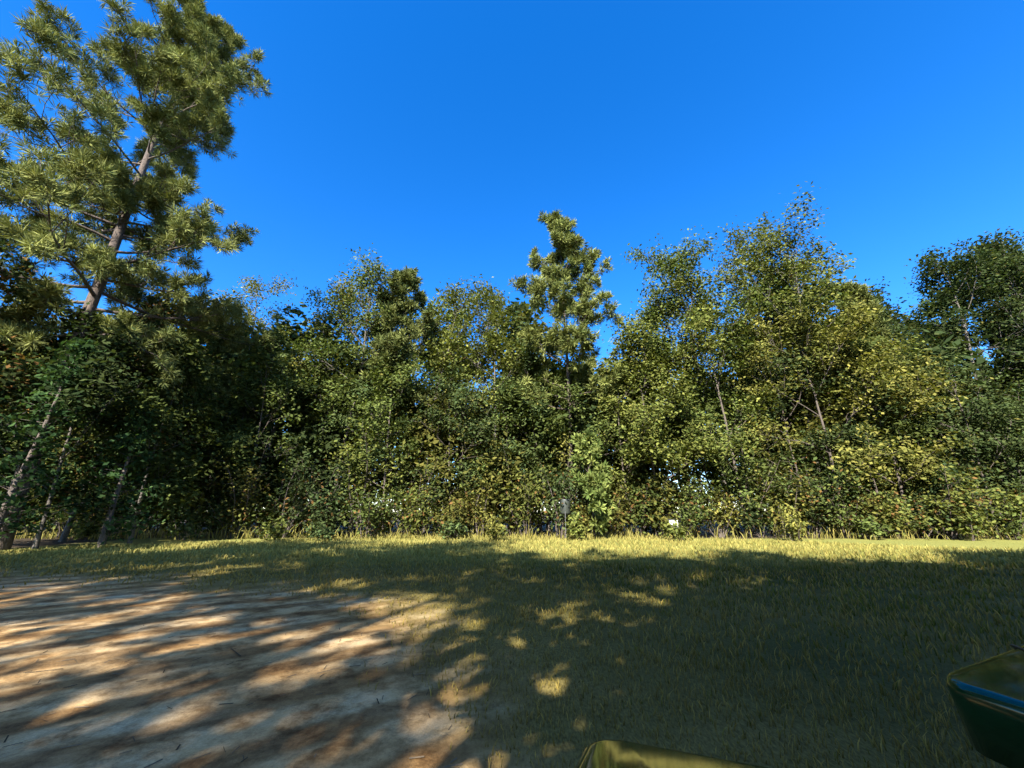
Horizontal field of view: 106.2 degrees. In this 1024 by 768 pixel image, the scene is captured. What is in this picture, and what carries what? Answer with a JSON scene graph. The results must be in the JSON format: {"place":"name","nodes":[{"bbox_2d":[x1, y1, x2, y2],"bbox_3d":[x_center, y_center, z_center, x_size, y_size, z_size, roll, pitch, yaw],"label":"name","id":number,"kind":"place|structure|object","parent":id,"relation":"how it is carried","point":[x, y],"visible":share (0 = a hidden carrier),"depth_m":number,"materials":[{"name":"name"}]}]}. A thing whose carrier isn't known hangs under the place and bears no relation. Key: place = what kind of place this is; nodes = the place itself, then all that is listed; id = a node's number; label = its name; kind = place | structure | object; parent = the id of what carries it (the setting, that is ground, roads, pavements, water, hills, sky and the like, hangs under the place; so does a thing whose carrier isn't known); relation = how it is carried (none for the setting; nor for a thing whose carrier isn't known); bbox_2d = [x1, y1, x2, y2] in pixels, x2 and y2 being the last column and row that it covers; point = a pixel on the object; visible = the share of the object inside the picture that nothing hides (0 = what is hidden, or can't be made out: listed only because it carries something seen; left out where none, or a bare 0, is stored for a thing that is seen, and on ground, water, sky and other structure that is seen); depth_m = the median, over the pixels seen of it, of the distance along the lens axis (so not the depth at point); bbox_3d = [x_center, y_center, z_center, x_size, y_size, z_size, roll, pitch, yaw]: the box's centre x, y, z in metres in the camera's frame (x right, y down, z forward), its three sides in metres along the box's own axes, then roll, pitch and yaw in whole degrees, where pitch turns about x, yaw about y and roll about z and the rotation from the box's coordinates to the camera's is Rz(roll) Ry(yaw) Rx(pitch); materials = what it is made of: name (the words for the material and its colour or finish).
{"place":"outdoors","nodes":[
{"label":"outdoors","id":0,"kind":"place"},
{"bbox_2d":[0,512,1023,767],"bbox_3d":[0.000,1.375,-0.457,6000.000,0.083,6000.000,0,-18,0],"label":"ground","id":1,"kind":"structure","parent":0,"point":[342,720],"depth_m":3.81,"materials":[{"name":"green plant"}]},
{"bbox_2d":[0,240,91,501],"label":"tree","id":2,"kind":"object","parent":1,"relation":"on","point":[12,388],"visible":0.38,"depth_m":17.29,"materials":[{"name":"green plant"}]},
{"bbox_2d":[0,334,106,537],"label":"tree","id":3,"kind":"object","parent":1,"relation":"on","point":[78,346],"visible":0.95,"depth_m":15.49,"materials":[{"name":"green plant"}]},
{"bbox_2d":[0,300,168,548],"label":"tree","id":4,"kind":"object","parent":1,"relation":"on","point":[114,347],"visible":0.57,"depth_m":17.35,"materials":[{"name":"green plant"}]},
{"bbox_2d":[56,401,169,547],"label":"cedar tree","id":5,"kind":"object","parent":1,"relation":"on","point":[127,447],"visible":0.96,"depth_m":17.44,"materials":[{"name":"green plant"}]},
{"bbox_2d":[18,288,235,541],"bbox_3d":[-21.805,1.039,22.345,7.619,15.648,8.540,-14,-23,36],"label":"tree","id":6,"kind":"object","parent":1,"relation":"on","point":[67,529],"visible":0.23,"depth_m":22.03,"materials":[{"name":"green plant"}]},
{"bbox_2d":[0,0,275,549],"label":"pine","id":7,"kind":"object","parent":1,"relation":"on","point":[205,82],"visible":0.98,"depth_m":20.46,"materials":[{"name":"green plant"}]},
{"bbox_2d":[66,331,246,543],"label":"tree","id":8,"kind":"object","parent":1,"relation":"on","point":[189,352],"visible":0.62,"depth_m":20.31,"materials":[{"name":"green plant"}]},
{"bbox_2d":[142,318,248,533],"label":"tree","id":9,"kind":"object","parent":1,"relation":"on","point":[226,369],"visible":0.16,"depth_m":30.15,"materials":[{"name":"green plant"}]},
{"bbox_2d":[164,456,279,537],"bbox_3d":[-16.153,6.949,23.396,4.602,4.757,6.472,-5,-19,14],"label":"shrub","id":10,"kind":"object","parent":1,"relation":"on","point":[246,498],"visible":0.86,"depth_m":22.09,"materials":[{"name":"green plant"}]},
{"bbox_2d":[163,365,281,535],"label":"young tree","id":11,"kind":"object","parent":1,"relation":"on","point":[244,407],"visible":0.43,"depth_m":26.62,"materials":[{"name":"green plant"}]},
{"bbox_2d":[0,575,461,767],"bbox_3d":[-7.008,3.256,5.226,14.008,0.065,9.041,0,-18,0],"label":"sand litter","id":12,"kind":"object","parent":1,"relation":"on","point":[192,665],"visible":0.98,"depth_m":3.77,"materials":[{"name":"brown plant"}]},
{"bbox_2d":[195,270,298,532],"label":"tree","id":13,"kind":"object","parent":1,"relation":"on","point":[256,287],"visible":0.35,"depth_m":34.72,"materials":[{"name":"green plant"}]},
{"bbox_2d":[207,316,317,532],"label":"young tree","id":14,"kind":"object","parent":1,"relation":"on","point":[241,441],"visible":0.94,"depth_m":25.05,"materials":[{"name":"green plant"}]},
{"bbox_2d":[220,486,308,537],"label":"shrub","id":15,"kind":"object","parent":1,"relation":"on","point":[267,513],"visible":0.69,"depth_m":22.64,"materials":[{"name":"green plant"}]},
{"bbox_2d":[192,426,338,536],"bbox_3d":[-16.109,6.439,25.245,7.500,6.892,6.304,-5,-19,14],"label":"shrub","id":16,"kind":"object","parent":1,"relation":"on","point":[282,475],"visible":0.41,"depth_m":24.14,"materials":[{"name":"green plant"}]},
{"bbox_2d":[187,302,350,526],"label":"tree","id":17,"kind":"object","parent":1,"relation":"on","point":[298,312],"visible":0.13,"depth_m":31.16,"materials":[{"name":"green plant"}]},
{"bbox_2d":[242,285,358,534],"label":"tree","id":18,"kind":"object","parent":1,"relation":"on","point":[291,354],"visible":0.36,"depth_m":32.20,"materials":[{"name":"green plant"}]},
{"bbox_2d":[265,452,353,537],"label":"shrub","id":19,"kind":"object","parent":1,"relation":"on","point":[293,505],"visible":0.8,"depth_m":23.02,"materials":[{"name":"green plant"}]},
{"bbox_2d":[265,332,362,535],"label":"young tree","id":20,"kind":"object","parent":1,"relation":"on","point":[330,398],"visible":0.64,"depth_m":27.26,"materials":[{"name":"green plant"}]},
{"bbox_2d":[247,381,382,531],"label":"tree","id":21,"kind":"object","parent":1,"relation":"on","point":[317,464],"visible":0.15,"depth_m":28.28,"materials":[{"name":"green plant"}]},
{"bbox_2d":[275,445,356,535],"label":"shrub","id":22,"kind":"object","parent":1,"relation":"on","point":[317,467],"visible":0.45,"depth_m":24.42,"materials":[{"name":"green plant"}]},
{"bbox_2d":[234,347,398,533],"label":"tree","id":23,"kind":"object","parent":1,"relation":"on","point":[313,405],"visible":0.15,"depth_m":27.77,"materials":[{"name":"green plant"}]},
{"bbox_2d":[295,480,360,535],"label":"shrub","id":24,"kind":"object","parent":1,"relation":"on","point":[320,513],"visible":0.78,"depth_m":22.80,"materials":[{"name":"green plant"}]},
{"bbox_2d":[276,328,395,527],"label":"tree","id":25,"kind":"object","parent":1,"relation":"on","point":[304,434],"visible":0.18,"depth_m":26.85,"materials":[{"name":"green plant"}]},
{"bbox_2d":[276,269,396,532],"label":"tree","id":26,"kind":"object","parent":1,"relation":"on","point":[335,305],"visible":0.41,"depth_m":33.23,"materials":[{"name":"green plant"}]},
{"bbox_2d":[277,243,441,530],"bbox_3d":[-10.456,-0.202,28.071,12.122,21.648,5.868,10,-21,-29],"label":"tree","id":27,"kind":"object","parent":1,"relation":"on","point":[364,279],"visible":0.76,"depth_m":29.06,"materials":[{"name":"green plant"}]},
{"bbox_2d":[318,362,415,535],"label":"young tree","id":28,"kind":"object","parent":1,"relation":"on","point":[359,385],"visible":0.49,"depth_m":26.50,"materials":[{"name":"green plant"}]},
{"bbox_2d":[340,483,407,537],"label":"shrub","id":29,"kind":"object","parent":1,"relation":"on","point":[372,514],"visible":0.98,"depth_m":22.09,"materials":[{"name":"green plant"}]},
{"bbox_2d":[325,411,426,536],"bbox_3d":[-9.205,6.059,25.153,5.276,7.546,6.709,-12,-22,31],"label":"shrub","id":30,"kind":"object","parent":1,"relation":"on","point":[361,486],"visible":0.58,"depth_m":23.97,"materials":[{"name":"green plant"}]},
{"bbox_2d":[331,352,435,534],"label":"young tree","id":31,"kind":"object","parent":1,"relation":"on","point":[388,379],"visible":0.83,"depth_m":25.22,"materials":[{"name":"green plant"}]},
{"bbox_2d":[358,266,443,533],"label":"pine","id":32,"kind":"object","parent":1,"relation":"on","point":[390,344],"visible":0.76,"depth_m":29.60,"materials":[{"name":"green plant"}]},
{"bbox_2d":[373,439,454,535],"bbox_3d":[-6.450,6.530,25.302,5.556,6.745,7.292,0,-18,0],"label":"shrub","id":33,"kind":"object","parent":1,"relation":"on","point":[400,476],"visible":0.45,"depth_m":23.70,"materials":[{"name":"green plant"}]},
{"bbox_2d":[386,489,442,536],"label":"shrub","id":34,"kind":"object","parent":1,"relation":"on","point":[414,515],"visible":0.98,"depth_m":22.16,"materials":[{"name":"green plant"}]},
{"bbox_2d":[389,447,459,535],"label":"shrub","id":35,"kind":"object","parent":1,"relation":"on","point":[424,483],"visible":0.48,"depth_m":24.01,"materials":[{"name":"green plant"}]},
{"bbox_2d":[383,278,484,534],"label":"tree","id":36,"kind":"object","parent":1,"relation":"on","point":[453,295],"visible":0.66,"depth_m":30.78,"materials":[{"name":"green plant"}]},
{"bbox_2d":[389,386,483,533],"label":"tree","id":37,"kind":"object","parent":1,"relation":"on","point":[428,441],"visible":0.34,"depth_m":27.29,"materials":[{"name":"green plant"}]},
{"bbox_2d":[395,362,510,511],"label":"young tree","id":38,"kind":"object","parent":1,"relation":"on","point":[454,407],"visible":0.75,"depth_m":25.39,"materials":[{"name":"green plant"}]},
{"bbox_2d":[413,435,497,535],"bbox_3d":[-3.683,6.901,25.933,5.672,6.425,5.152,0,-18,0],"label":"shrub","id":39,"kind":"object","parent":1,"relation":"on","point":[441,468],"visible":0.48,"depth_m":24.75,"materials":[{"name":"green plant"}]},
{"bbox_2d":[430,489,484,538],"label":"shrub","id":40,"kind":"object","parent":1,"relation":"on","point":[456,511],"visible":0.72,"depth_m":22.17,"materials":[{"name":"green plant"}]},
{"bbox_2d":[422,274,516,490],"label":"tree","id":41,"kind":"object","parent":1,"relation":"on","point":[493,298],"visible":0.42,"depth_m":33.60,"materials":[{"name":"green plant"}]},
{"bbox_2d":[457,473,506,537],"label":"shrub","id":42,"kind":"object","parent":1,"relation":"on","point":[478,504],"visible":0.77,"depth_m":23.32,"materials":[{"name":"green plant"}]},
{"bbox_2d":[419,400,548,533],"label":"tree","id":43,"kind":"object","parent":1,"relation":"on","point":[496,456],"visible":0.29,"depth_m":26.00,"materials":[{"name":"green plant"}]},
{"bbox_2d":[432,303,553,528],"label":"tree","id":44,"kind":"object","parent":1,"relation":"on","point":[494,348],"visible":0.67,"depth_m":29.85,"materials":[{"name":"green plant"}]},
{"bbox_2d":[452,372,567,533],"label":"young tree","id":45,"kind":"object","parent":1,"relation":"on","point":[506,425],"visible":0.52,"depth_m":27.26,"materials":[{"name":"green plant"}]},
{"bbox_2d":[0,518,1023,767],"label":"grass","id":46,"kind":"structure","parent":1,"relation":"on","point":[302,550],"depth_m":7.66,"materials":[{"name":"green plant"}]},
{"bbox_2d":[457,295,569,530],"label":"tree","id":47,"kind":"object","parent":1,"relation":"on","point":[516,305],"visible":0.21,"depth_m":38.43,"materials":[{"name":"green plant"}]},
{"bbox_2d":[493,471,549,535],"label":"shrub","id":48,"kind":"object","parent":1,"relation":"on","point":[524,517],"visible":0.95,"depth_m":23.23,"materials":[{"name":"green plant"}]},
{"bbox_2d":[494,334,561,534],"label":"young tree","id":49,"kind":"object","parent":1,"relation":"on","point":[527,363],"visible":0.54,"depth_m":27.47,"materials":[{"name":"green plant"}]},
{"bbox_2d":[494,461,567,534],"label":"shrub","id":50,"kind":"object","parent":1,"relation":"on","point":[540,517],"visible":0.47,"depth_m":24.77,"materials":[{"name":"green plant"}]},
{"bbox_2d":[528,459,585,537],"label":"shrub","id":51,"kind":"object","parent":1,"relation":"on","point":[560,490],"visible":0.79,"depth_m":22.79,"materials":[{"name":"green plant"}]},
{"bbox_2d":[491,335,639,532],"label":"tree","id":52,"kind":"object","parent":1,"relation":"on","point":[524,402],"visible":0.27,"depth_m":27.01,"materials":[{"name":"green plant"}]},
{"bbox_2d":[507,209,626,532],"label":"pine","id":53,"kind":"object","parent":1,"relation":"on","point":[566,242],"visible":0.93,"depth_m":28.63,"materials":[{"name":"green plant"}]},
{"bbox_2d":[524,356,631,534],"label":"young tree","id":54,"kind":"object","parent":1,"relation":"on","point":[561,392],"visible":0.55,"depth_m":26.10,"materials":[{"name":"green plant"}]},
{"bbox_2d":[567,428,618,536],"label":"shrub","id":55,"kind":"object","parent":1,"relation":"on","point":[593,479],"visible":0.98,"depth_m":22.32,"materials":[{"name":"green plant"}]},
{"bbox_2d":[545,387,680,530],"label":"tree","id":56,"kind":"object","parent":1,"relation":"on","point":[591,407],"visible":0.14,"depth_m":26.99,"materials":[{"name":"green plant"}]},
{"bbox_2d":[588,352,681,534],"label":"young tree","id":57,"kind":"object","parent":1,"relation":"on","point":[611,405],"visible":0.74,"depth_m":24.93,"materials":[{"name":"green plant"}]},
{"bbox_2d":[615,476,681,535],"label":"shrub","id":58,"kind":"object","parent":1,"relation":"on","point":[645,501],"visible":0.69,"depth_m":23.23,"materials":[{"name":"green plant"}]},
{"bbox_2d":[600,297,717,533],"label":"tree","id":59,"kind":"object","parent":1,"relation":"on","point":[643,315],"visible":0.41,"depth_m":29.04,"materials":[{"name":"green plant"}]},
{"bbox_2d":[625,457,692,535],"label":"shrub","id":60,"kind":"object","parent":1,"relation":"on","point":[661,502],"visible":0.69,"depth_m":23.54,"materials":[{"name":"green plant"}]},
{"bbox_2d":[587,311,732,536],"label":"young tree","id":61,"kind":"object","parent":1,"relation":"on","point":[632,347],"visible":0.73,"depth_m":25.08,"materials":[{"name":"green plant"}]},
{"bbox_2d":[577,368,742,533],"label":"tree","id":62,"kind":"object","parent":1,"relation":"on","point":[669,423],"visible":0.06,"depth_m":26.44,"materials":[{"name":"green plant"}]},
{"bbox_2d":[616,376,715,522],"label":"young tree","id":63,"kind":"object","parent":1,"relation":"on","point":[671,425],"visible":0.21,"depth_m":26.48,"materials":[{"name":"green plant"}]},
{"bbox_2d":[575,739,767,767],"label":"boat","id":64,"kind":"object","parent":1,"relation":"on","point":[609,753],"visible":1,"depth_m":0.88,"materials":[{"name":"green paint"}]},
{"bbox_2d":[637,265,729,526],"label":"tree","id":65,"kind":"object","parent":1,"relation":"on","point":[680,286],"visible":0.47,"depth_m":29.55,"materials":[{"name":"green plant"}]},
{"bbox_2d":[666,475,722,536],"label":"shrub","id":66,"kind":"object","parent":1,"relation":"on","point":[689,515],"visible":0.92,"depth_m":22.89,"materials":[{"name":"green plant"}]},
{"bbox_2d":[663,386,742,534],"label":"young tree","id":67,"kind":"object","parent":1,"relation":"on","point":[729,491],"visible":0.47,"depth_m":25.73,"materials":[{"name":"green plant"}]},
{"bbox_2d":[620,225,787,534],"bbox_3d":[13.512,-1.476,28.134,10.057,24.071,9.948,0,-18,0],"label":"tree","id":68,"kind":"object","parent":1,"relation":"on","point":[666,266],"visible":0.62,"depth_m":29.27,"materials":[{"name":"green plant"}]},
{"bbox_2d":[631,295,789,536],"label":"young tree","id":69,"kind":"object","parent":1,"relation":"on","point":[708,320],"visible":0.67,"depth_m":26.13,"materials":[{"name":"green plant"}]},
{"bbox_2d":[680,482,751,537],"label":"shrub","id":70,"kind":"object","parent":1,"relation":"on","point":[725,506],"visible":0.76,"depth_m":23.61,"materials":[{"name":"green plant"}]},
{"bbox_2d":[673,378,778,535],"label":"young tree","id":71,"kind":"object","parent":1,"relation":"on","point":[735,418],"visible":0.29,"depth_m":26.54,"materials":[{"name":"green plant"}]},
{"bbox_2d":[665,421,816,535],"bbox_3d":[14.024,5.995,24.511,8.519,7.268,4.988,-7,-20,21],"label":"shrub","id":72,"kind":"object","parent":1,"relation":"on","point":[746,471],"visible":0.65,"depth_m":23.78,"materials":[{"name":"green plant"}]},
{"bbox_2d":[698,211,856,487],"bbox_3d":[21.471,-2.758,32.572,11.380,29.340,11.384,0,-18,0],"label":"tree","id":73,"kind":"object","parent":1,"relation":"on","point":[742,279],"visible":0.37,"depth_m":32.91,"materials":[{"name":"green plant"}]},
{"bbox_2d":[693,181,865,534],"bbox_3d":[20.442,-1.505,29.047,11.490,24.727,11.170,17,-25,-41],"label":"tree","id":74,"kind":"object","parent":1,"relation":"on","point":[805,264],"visible":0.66,"depth_m":28.68,"materials":[{"name":"green plant"}]},
{"bbox_2d":[742,463,823,536],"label":"shrub","id":75,"kind":"object","parent":1,"relation":"on","point":[801,498],"visible":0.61,"depth_m":23.31,"materials":[{"name":"green plant"}]},
{"bbox_2d":[716,262,850,531],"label":"tree","id":76,"kind":"object","parent":1,"relation":"on","point":[805,288],"visible":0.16,"depth_m":32.96,"materials":[{"name":"green plant"}]},
{"bbox_2d":[714,345,875,534],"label":"young tree","id":77,"kind":"object","parent":1,"relation":"on","point":[784,399],"visible":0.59,"depth_m":26.09,"materials":[{"name":"green plant"}]},
{"bbox_2d":[774,457,855,536],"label":"shrub","id":78,"kind":"object","parent":1,"relation":"on","point":[818,518],"visible":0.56,"depth_m":23.23,"materials":[{"name":"green plant"}]},
{"bbox_2d":[720,287,935,536],"bbox_3d":[20.045,1.485,25.347,9.639,16.684,8.603,-16,-25,40],"label":"young tree","id":79,"kind":"object","parent":1,"relation":"on","point":[800,329],"visible":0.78,"depth_m":25.37,"materials":[{"name":"green plant"}]},
{"bbox_2d":[744,249,930,531],"bbox_3d":[25.382,-0.117,31.504,10.048,23.624,11.298,-9,-20,25],"label":"tree","id":80,"kind":"object","parent":1,"relation":"on","point":[841,296],"visible":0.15,"depth_m":30.37,"materials":[{"name":"green plant"}]},
{"bbox_2d":[796,468,886,537],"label":"shrub","id":81,"kind":"object","parent":1,"relation":"on","point":[838,521],"visible":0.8,"depth_m":22.47,"materials":[{"name":"green plant"}]},
{"bbox_2d":[807,334,913,536],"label":"young tree","id":82,"kind":"object","parent":1,"relation":"on","point":[884,407],"visible":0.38,"depth_m":24.71,"materials":[{"name":"green plant"}]},
{"bbox_2d":[817,482,917,537],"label":"shrub","id":83,"kind":"object","parent":1,"relation":"on","point":[874,514],"visible":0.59,"depth_m":22.24,"materials":[{"name":"green plant"}]},
{"bbox_2d":[812,329,954,536],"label":"young tree","id":84,"kind":"object","parent":1,"relation":"on","point":[899,428],"visible":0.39,"depth_m":24.84,"materials":[{"name":"green plant"}]},
{"bbox_2d":[799,319,973,537],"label":"young tree","id":85,"kind":"object","parent":1,"relation":"on","point":[907,392],"visible":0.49,"depth_m":24.27,"materials":[{"name":"green plant"}]},
{"bbox_2d":[820,280,963,533],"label":"tree","id":86,"kind":"object","parent":1,"relation":"on","point":[864,294],"visible":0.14,"depth_m":29.36,"materials":[{"name":"green plant"}]},
{"bbox_2d":[853,484,943,539],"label":"shrub","id":87,"kind":"object","parent":1,"relation":"on","point":[897,507],"visible":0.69,"depth_m":21.75,"materials":[{"name":"green plant"}]},
{"bbox_2d":[832,276,1005,534],"bbox_3d":[29.858,0.783,29.732,9.780,20.808,8.118,-11,-21,30],"label":"tree","id":88,"kind":"object","parent":1,"relation":"on","point":[896,323],"visible":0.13,"depth_m":30.14,"materials":[{"name":"green plant"}]},
{"bbox_2d":[873,477,979,538],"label":"shrub","id":89,"kind":"object","parent":1,"relation":"on","point":[931,519],"visible":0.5,"depth_m":22.23,"materials":[{"name":"green plant"}]},
{"bbox_2d":[889,412,1018,535],"bbox_3d":[28.635,5.973,25.369,4.418,7.833,6.441,0,-18,0],"label":"shrub","id":90,"kind":"object","parent":1,"relation":"on","point":[966,456],"visible":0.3,"depth_m":24.24,"materials":[{"name":"green plant"}]},
{"bbox_2d":[913,451,998,538],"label":"bush","id":91,"kind":"object","parent":1,"relation":"on","point":[935,490],"visible":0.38,"depth_m":22.67,"materials":[{"name":"green plant"}]},
{"bbox_2d":[890,331,1023,533],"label":"tree","id":92,"kind":"object","parent":1,"relation":"on","point":[983,386],"visible":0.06,"depth_m":28.64,"materials":[{"name":"green plant"}]},
{"bbox_2d":[893,350,1023,535],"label":"young tree","id":93,"kind":"object","parent":1,"relation":"on","point":[969,427],"visible":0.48,"depth_m":24.45,"materials":[{"name":"green plant"}]},
{"bbox_2d":[900,458,1017,538],"bbox_3d":[25.075,6.472,21.720,4.870,4.590,4.336,0,-18,0],"label":"shrub","id":94,"kind":"object","parent":1,"relation":"on","point":[959,497],"visible":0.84,"depth_m":21.53,"materials":[{"name":"green plant"}]},
{"bbox_2d":[898,236,1023,488],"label":"tree","id":95,"kind":"object","parent":1,"relation":"on","point":[935,273],"visible":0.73,"depth_m":31.16,"materials":[{"name":"green plant"}]},
{"bbox_2d":[899,321,1023,473],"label":"tree","id":96,"kind":"object","parent":1,"relation":"on","point":[958,338],"visible":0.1,"depth_m":29.97,"materials":[{"name":"green plant"}]},
{"bbox_2d":[912,238,1023,401],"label":"tree","id":97,"kind":"object","parent":1,"relation":"on","point":[977,322],"visible":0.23,"depth_m":32.34,"materials":[{"name":"green plant"}]},
{"bbox_2d":[917,358,1023,505],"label":"young tree","id":98,"kind":"object","parent":1,"relation":"on","point":[982,372],"visible":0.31,"depth_m":25.92,"materials":[{"name":"green plant"}]},
{"bbox_2d":[936,226,1023,381],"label":"tree","id":99,"kind":"object","parent":1,"relation":"on","point":[1001,306],"visible":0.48,"depth_m":31.64,"materials":[{"name":"green plant"}]},
{"bbox_2d":[946,644,1023,767],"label":"boat","id":100,"kind":"object","parent":1,"relation":"on","point":[987,695],"visible":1,"depth_m":1.25,"materials":[{"name":"green paint"}]},
{"bbox_2d":[0,0,1023,511],"label":"sky","id":101,"kind":"structure","parent":0,"point":[437,135],"materials":[{"name":"blue"}]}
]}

